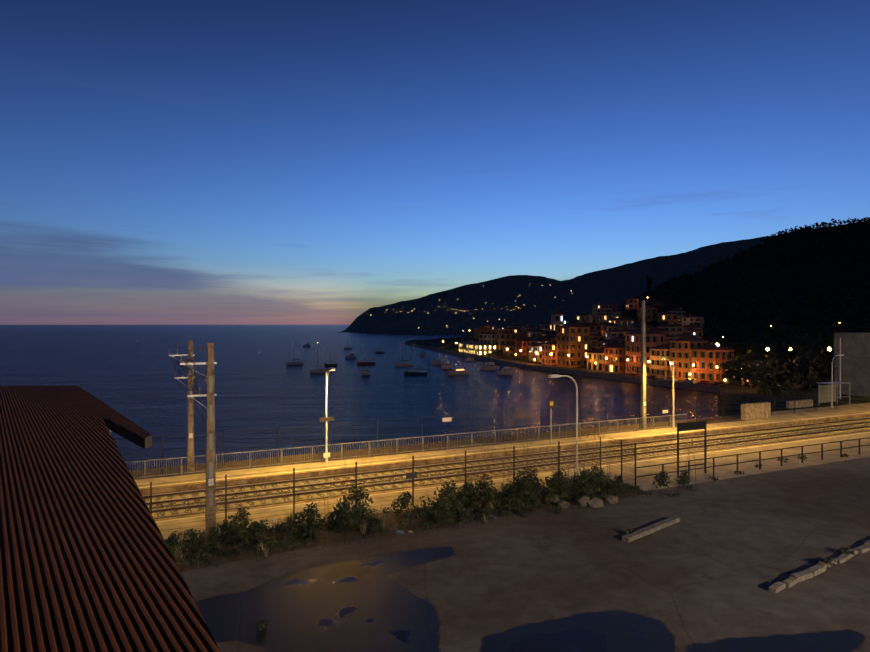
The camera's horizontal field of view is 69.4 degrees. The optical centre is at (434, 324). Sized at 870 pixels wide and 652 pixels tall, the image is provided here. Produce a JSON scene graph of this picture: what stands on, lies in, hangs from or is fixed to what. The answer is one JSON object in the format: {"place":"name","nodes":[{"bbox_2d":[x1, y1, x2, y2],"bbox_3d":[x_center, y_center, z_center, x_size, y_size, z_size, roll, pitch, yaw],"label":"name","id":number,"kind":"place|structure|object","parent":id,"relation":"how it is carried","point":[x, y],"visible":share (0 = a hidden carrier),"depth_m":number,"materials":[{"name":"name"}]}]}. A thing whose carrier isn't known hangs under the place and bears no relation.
{"place":"outdoors","nodes":[
{"label":"outdoors","id":0,"kind":"place"},
{"bbox_2d":[0,386,219,651],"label":"veranda roof","id":1,"kind":"structure","parent":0,"point":[88,563],"depth_m":2.63,"materials":[{"name":"metal"}]},
{"bbox_2d":[0,325,719,469],"bbox_3d":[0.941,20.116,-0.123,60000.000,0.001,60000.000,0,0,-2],"label":"sea","id":2,"kind":"structure","parent":0,"point":[50,355],"depth_m":196.88,"materials":[{"name":"liquid"}]},
{"bbox_2d":[286,346,302,364],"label":"sailboat","id":3,"kind":"object","parent":2,"relation":"on","point":[294,363],"visible":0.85,"depth_m":311.94,"materials":[{"name":"grey"}]},
{"bbox_2d":[310,343,328,372],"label":"sailboat","id":4,"kind":"object","parent":2,"relation":"on","point":[318,370],"visible":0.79,"depth_m":262.11,"materials":[{"name":"grey"}]},
{"bbox_2d":[324,354,337,366],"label":"sailboat","id":5,"kind":"object","parent":2,"relation":"on","point":[329,364],"visible":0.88,"depth_m":299.58,"materials":[{"name":"blue"}]},
{"bbox_2d":[345,353,356,358],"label":"motor boat","id":6,"kind":"object","parent":2,"relation":"on","point":[351,356],"visible":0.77,"depth_m":367.63,"materials":[{"name":"grey"}]},
{"bbox_2d":[361,367,369,374],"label":"motor boat","id":7,"kind":"object","parent":2,"relation":"on","point":[365,371],"visible":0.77,"depth_m":249.53,"materials":[{"name":"grey plastic"}]},
{"bbox_2d":[357,338,374,364],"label":"sailboat","id":8,"kind":"object","parent":2,"relation":"on","point":[364,362],"visible":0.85,"depth_m":313.20,"materials":[{"name":"red"}]},
{"bbox_2d":[395,345,412,365],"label":"sailboat","id":9,"kind":"object","parent":2,"relation":"on","point":[403,364],"visible":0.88,"depth_m":300.82,"materials":[{"name":"grey"}]},
{"bbox_2d":[404,343,427,374],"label":"sailboat","id":10,"kind":"object","parent":2,"relation":"on","point":[415,373],"visible":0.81,"depth_m":249.76,"materials":[{"name":"blue"}]},
{"bbox_2d":[431,351,443,364],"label":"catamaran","id":11,"kind":"object","parent":2,"relation":"on","point":[437,361],"visible":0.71,"depth_m":313.72,"materials":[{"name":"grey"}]},
{"bbox_2d":[441,361,451,368],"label":"motor boat","id":12,"kind":"object","parent":2,"relation":"on","point":[445,365],"visible":0.79,"depth_m":284.21,"materials":[{"name":"grey"}]},
{"bbox_2d":[448,365,468,374],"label":"boat","id":13,"kind":"object","parent":2,"relation":"on","point":[460,370],"visible":0.73,"depth_m":250.29,"materials":[{"name":"grey plastic"}]},
{"bbox_2d":[480,353,498,369],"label":"boat","id":14,"kind":"object","parent":2,"relation":"on","point":[491,365],"visible":0.79,"depth_m":279.12,"materials":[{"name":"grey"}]},
{"bbox_2d":[497,367,511,374],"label":"motor boat","id":15,"kind":"object","parent":2,"relation":"on","point":[505,371],"visible":0.81,"depth_m":251.09,"materials":[{"name":"grey plastic"}]},
{"bbox_2d":[0,0,869,324],"label":"sky","id":16,"kind":"structure","parent":0,"point":[163,162],"materials":[{"name":"blue"}]},
{"bbox_2d":[129,415,764,571],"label":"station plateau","id":17,"kind":"structure","parent":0,"point":[327,537],"depth_m":31.65,"materials":[{"name":"grey concrete"}]},
{"bbox_2d":[169,341,194,470],"bbox_3d":[-14.961,5.066,38.445,2.592,8.102,1.361,0,0,34],"label":"catenary pole","id":18,"kind":"object","parent":17,"relation":"on","point":[190,430],"visible":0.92,"depth_m":39.02,"materials":[{"name":"grey metal"}]},
{"bbox_2d":[180,343,216,532],"bbox_3d":[-10.373,4.966,28.402,1.424,8.302,2.584,0,0,-2],"label":"catenary pole","id":19,"kind":"object","parent":17,"relation":"on","point":[210,434],"visible":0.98,"depth_m":27.55,"materials":[{"name":"grey metal"}]},
{"bbox_2d":[137,438,634,535],"bbox_3d":[-19.243,7.866,21.538,66.600,2.400,2.200,0,0,-26],"label":"fence","id":20,"kind":"object","parent":17,"relation":"on","point":[364,483],"visible":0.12,"depth_m":30.19,"materials":[{"name":"black metal"}]},
{"bbox_2d":[156,473,654,563],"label":"bushes","id":21,"kind":"object","parent":17,"relation":"on","point":[382,529],"visible":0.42,"depth_m":28.16,"materials":[{"name":"green plant"}]},
{"bbox_2d":[164,475,650,571],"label":"grass","id":22,"kind":"structure","parent":17,"relation":"on","point":[369,528],"depth_m":27.25,"materials":[{"name":"green plant"}]},
{"bbox_2d":[396,517,496,534],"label":"litter","id":23,"kind":"object","parent":17,"relation":"on","point":[399,532],"visible":0.56,"depth_m":27.37,"materials":[{"name":"grey"}]},
{"bbox_2d":[134,403,869,541],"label":"platforms","id":24,"kind":"object","parent":17,"relation":"on","point":[774,464],"visible":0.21,"depth_m":41.15,"materials":[{"name":"concrete"}]},
{"bbox_2d":[319,367,334,463],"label":"platform lamp","id":25,"kind":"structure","parent":24,"relation":"on","point":[326,454],"depth_m":41.15,"materials":[{"name":"grey metal"}]},
{"bbox_2d":[150,437,635,522],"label":"fence posts","id":26,"kind":"object","parent":24,"relation":"on","point":[412,478],"visible":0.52,"depth_m":31.54,"materials":[{"name":"black metal"}]},
{"bbox_2d":[125,414,686,478],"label":"white railing","id":27,"kind":"object","parent":24,"relation":"on","point":[471,445],"visible":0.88,"depth_m":44.33,"materials":[{"name":"white metal"}]},
{"bbox_2d":[19,353,866,408],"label":"catenary wires","id":28,"kind":"object","parent":24,"relation":"on","point":[428,382],"visible":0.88,"depth_m":38.03,"materials":[{"name":"black metal"}]},
{"bbox_2d":[121,387,836,473],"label":"net fence posts","id":29,"kind":"object","parent":24,"relation":"on","point":[503,425],"visible":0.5,"depth_m":49.13,"materials":[{"name":"grey metal"}]},
{"bbox_2d":[406,410,667,478],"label":"notice plates","id":30,"kind":"object","parent":29,"relation":"attached to","point":[410,475],"visible":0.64,"depth_m":31.56,"materials":[{"name":"white"}]},
{"bbox_2d":[138,413,869,522],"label":"platform lines","id":31,"kind":"object","parent":24,"relation":"on","point":[519,448],"depth_m":42.96,"materials":[{"name":"yellow paint"}]},
{"bbox_2d":[548,399,553,440],"bbox_3d":[9.043,7.453,48.914,0.550,3.325,0.117,0,0,-26],"label":"signal post","id":32,"kind":"object","parent":24,"relation":"on","point":[550,404],"visible":1,"depth_m":48.93,"materials":[{"name":"metal"}]},
{"bbox_2d":[548,374,577,478],"bbox_3d":[7.539,6.018,36.759,2.090,6.195,0.260,0,0,-26],"label":"lamp","id":33,"kind":"object","parent":24,"relation":"on","point":[554,376],"visible":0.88,"depth_m":37.13,"materials":[{"name":"grey metal"}]},
{"bbox_2d":[660,357,674,428],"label":"platform lamp","id":34,"kind":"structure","parent":24,"relation":"on","point":[673,386],"depth_m":54.56,"materials":[{"name":"grey metal"}]},
{"bbox_2d":[677,420,705,474],"bbox_3d":[15.524,7.506,37.966,2.380,3.220,0.080,0,0,-26],"label":"station name board","id":35,"kind":"object","parent":24,"relation":"on","point":[689,426],"visible":0.94,"depth_m":37.91,"materials":[{"name":"black metal"}]},
{"bbox_2d":[635,437,869,485],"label":"dark railing","id":36,"kind":"object","parent":24,"relation":"on","point":[821,451],"visible":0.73,"depth_m":39.49,"materials":[{"name":"black metal"}]},
{"bbox_2d":[741,399,812,419],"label":"stone walls","id":37,"kind":"structure","parent":24,"relation":"on","point":[749,411],"depth_m":60.91,"materials":[{"name":"beige stone"}]},
{"bbox_2d":[818,381,849,405],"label":"shelter","id":38,"kind":"object","parent":24,"relation":"on","point":[827,393],"visible":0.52,"depth_m":70.58,"materials":[{"name":"metal"}]},
{"bbox_2d":[831,354,843,407],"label":"street lamp","id":39,"kind":"object","parent":24,"relation":"on","point":[832,380],"visible":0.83,"depth_m":68.39,"materials":[{"name":"grey metal"}]},
{"bbox_2d":[144,419,869,516],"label":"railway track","id":40,"kind":"structure","parent":17,"relation":"on","point":[199,509],"depth_m":39.92,"materials":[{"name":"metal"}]},
{"bbox_2d":[142,417,869,518],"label":"tracks","id":41,"kind":"object","parent":40,"relation":"on","point":[452,475],"visible":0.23,"depth_m":41.26,"materials":[{"name":"metal"}]},
{"bbox_2d":[323,426,695,522],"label":"bare canes","id":42,"kind":"object","parent":17,"relation":"on","point":[527,448],"visible":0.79,"depth_m":33.65,"materials":[{"name":"brown"}]},
{"bbox_2d":[165,454,855,629],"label":"weeds","id":43,"kind":"object","parent":17,"relation":"on","point":[557,485],"visible":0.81,"depth_m":29.86,"materials":[{"name":"green plant"}]},
{"bbox_2d":[544,493,617,508],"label":"rocks","id":44,"kind":"object","parent":17,"relation":"on","point":[594,502],"visible":0.85,"depth_m":31.42,"materials":[{"name":"stone"}]},
{"bbox_2d":[640,300,645,428],"bbox_3d":[18.186,3.516,54.811,0.387,11.202,0.331,0,0,-26],"label":"tall pole","id":45,"kind":"object","parent":17,"relation":"on","point":[643,371],"visible":0.98,"depth_m":54.73,"materials":[{"name":"metal"}]},
{"bbox_2d":[116,388,836,475],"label":"net fence","id":46,"kind":"object","parent":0,"point":[452,427],"visible":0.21,"depth_m":46.35,"materials":[{"name":"black metal"}]},
{"bbox_2d":[181,457,869,585],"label":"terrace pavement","id":47,"kind":"structure","parent":0,"point":[318,555],"depth_m":28.78,"materials":[{"name":"concrete"}]},
{"bbox_2d":[188,470,869,651],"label":"parking lot","id":48,"kind":"structure","parent":47,"relation":"on","point":[703,574],"depth_m":21.61,"materials":[{"name":"grey asphalt"}]},
{"bbox_2d":[320,564,370,583],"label":"puddle","id":49,"kind":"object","parent":48,"relation":"on","point":[341,573],"depth_m":22.98,"materials":[{"name":"black liquid"}]},
{"bbox_2d":[509,628,605,651],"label":"puddle","id":50,"kind":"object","parent":48,"relation":"on","point":[576,640],"depth_m":18.00,"materials":[{"name":"blue liquid"}]},
{"bbox_2d":[622,516,679,542],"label":"concrete beam","id":51,"kind":"structure","parent":48,"relation":"on","point":[642,532],"depth_m":27.50,"materials":[{"name":"grey concrete"}]},
{"bbox_2d":[768,540,869,593],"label":"stone kerb","id":52,"kind":"structure","parent":48,"relation":"on","point":[803,575],"depth_m":22.85,"materials":[{"name":"grey stone"}]},
{"bbox_2d":[338,235,776,334],"bbox_3d":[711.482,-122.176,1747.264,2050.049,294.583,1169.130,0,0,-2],"label":"ridge","id":53,"kind":"structure","parent":0,"point":[536,303],"depth_m":1454.99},
{"bbox_2d":[405,343,718,392],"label":"quay","id":54,"kind":"structure","parent":0,"point":[680,385],"depth_m":247.82,"materials":[{"name":"stone"}]},
{"bbox_2d":[407,343,718,387],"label":"beach","id":55,"kind":"structure","parent":54,"relation":"on","point":[583,371],"depth_m":242.60,"materials":[{"name":"beige sand"}]},
{"bbox_2d":[496,348,719,381],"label":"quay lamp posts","id":56,"kind":"object","parent":54,"relation":"on","point":[608,364],"visible":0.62,"depth_m":256.31,"materials":[{"name":"black metal"}]},
{"bbox_2d":[629,373,751,386],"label":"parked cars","id":57,"kind":"object","parent":54,"relation":"on","point":[703,382],"visible":0.67,"depth_m":197.24,"materials":[{"name":"red"}]},
{"bbox_2d":[405,223,869,388],"bbox_3d":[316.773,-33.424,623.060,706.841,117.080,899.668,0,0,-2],"label":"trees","id":58,"kind":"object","parent":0,"point":[806,273],"depth_m":431.83,"materials":[{"name":"green plant"}]},
{"bbox_2d":[459,297,810,387],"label":"town buildings","id":59,"kind":"structure","parent":58,"relation":"on","point":[559,338],"depth_m":275.88,"materials":[{"name":"paint"}]},
{"bbox_2d":[438,285,839,381],"bbox_3d":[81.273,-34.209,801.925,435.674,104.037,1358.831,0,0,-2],"label":"street lamps","id":60,"kind":"object","parent":58,"relation":"on","point":[767,348],"visible":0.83,"depth_m":221.84,"materials":[{"name":"yellow glass"}]},
{"bbox_2d":[646,276,651,293],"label":"cypress","id":61,"kind":"object","parent":58,"relation":"on","point":[649,282],"depth_m":504.73,"materials":[{"name":"green plant"}]},
{"bbox_2d":[573,217,869,353],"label":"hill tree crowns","id":62,"kind":"object","parent":58,"relation":"on","point":[765,330],"visible":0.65,"depth_m":374.74,"materials":[{"name":"green plant"}]},
{"bbox_2d":[722,345,750,356],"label":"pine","id":63,"kind":"object","parent":58,"relation":"on","point":[738,353],"visible":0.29,"depth_m":211.83,"materials":[{"name":"green plant"}]},
{"bbox_2d":[725,341,782,358],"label":"pine","id":64,"kind":"object","parent":58,"relation":"on","point":[758,347],"depth_m":206.67,"materials":[{"name":"green plant"}]},
{"bbox_2d":[755,347,792,360],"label":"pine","id":65,"kind":"object","parent":58,"relation":"on","point":[769,353],"depth_m":192.46,"materials":[{"name":"green plant"}]},
{"bbox_2d":[790,353,829,363],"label":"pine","id":66,"kind":"object","parent":58,"relation":"on","point":[825,355],"depth_m":204.86,"materials":[{"name":"green plant"}]},
{"bbox_2d":[825,353,833,361],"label":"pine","id":67,"kind":"object","parent":58,"relation":"on","point":[830,357],"visible":0.02,"depth_m":202.28,"materials":[{"name":"green plant"}]},
{"bbox_2d":[719,382,869,415],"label":"slope","id":68,"kind":"structure","parent":0,"point":[725,390],"depth_m":78.35,"materials":[{"name":"green plant"}]},
{"bbox_2d":[757,381,793,406],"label":"tree","id":69,"kind":"object","parent":68,"relation":"on","point":[780,392],"depth_m":69.07,"materials":[{"name":"green plant"}]},
{"bbox_2d":[718,344,833,388],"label":"slope trees","id":70,"kind":"object","parent":68,"relation":"on","point":[753,374],"visible":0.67,"depth_m":110.22,"materials":[{"name":"green plant"}]},
{"bbox_2d":[787,371,818,399],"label":"tree","id":71,"kind":"object","parent":68,"relation":"on","point":[796,377],"depth_m":75.68,"materials":[{"name":"green plant"}]},
{"bbox_2d":[783,344,829,364],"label":"tree","id":72,"kind":"object","parent":68,"relation":"on","point":[798,349],"depth_m":184.25,"materials":[{"name":"green plant"}]},
{"bbox_2d":[840,338,840,399],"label":"white pole","id":73,"kind":"object","parent":68,"relation":"on","point":[840,368],"visible":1,"depth_m":75.95,"materials":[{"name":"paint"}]},
{"bbox_2d":[834,332,869,396],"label":"concrete wall","id":74,"kind":"structure","parent":0,"point":[857,375],"depth_m":80.51,"materials":[{"name":"grey concrete"}]}
]}

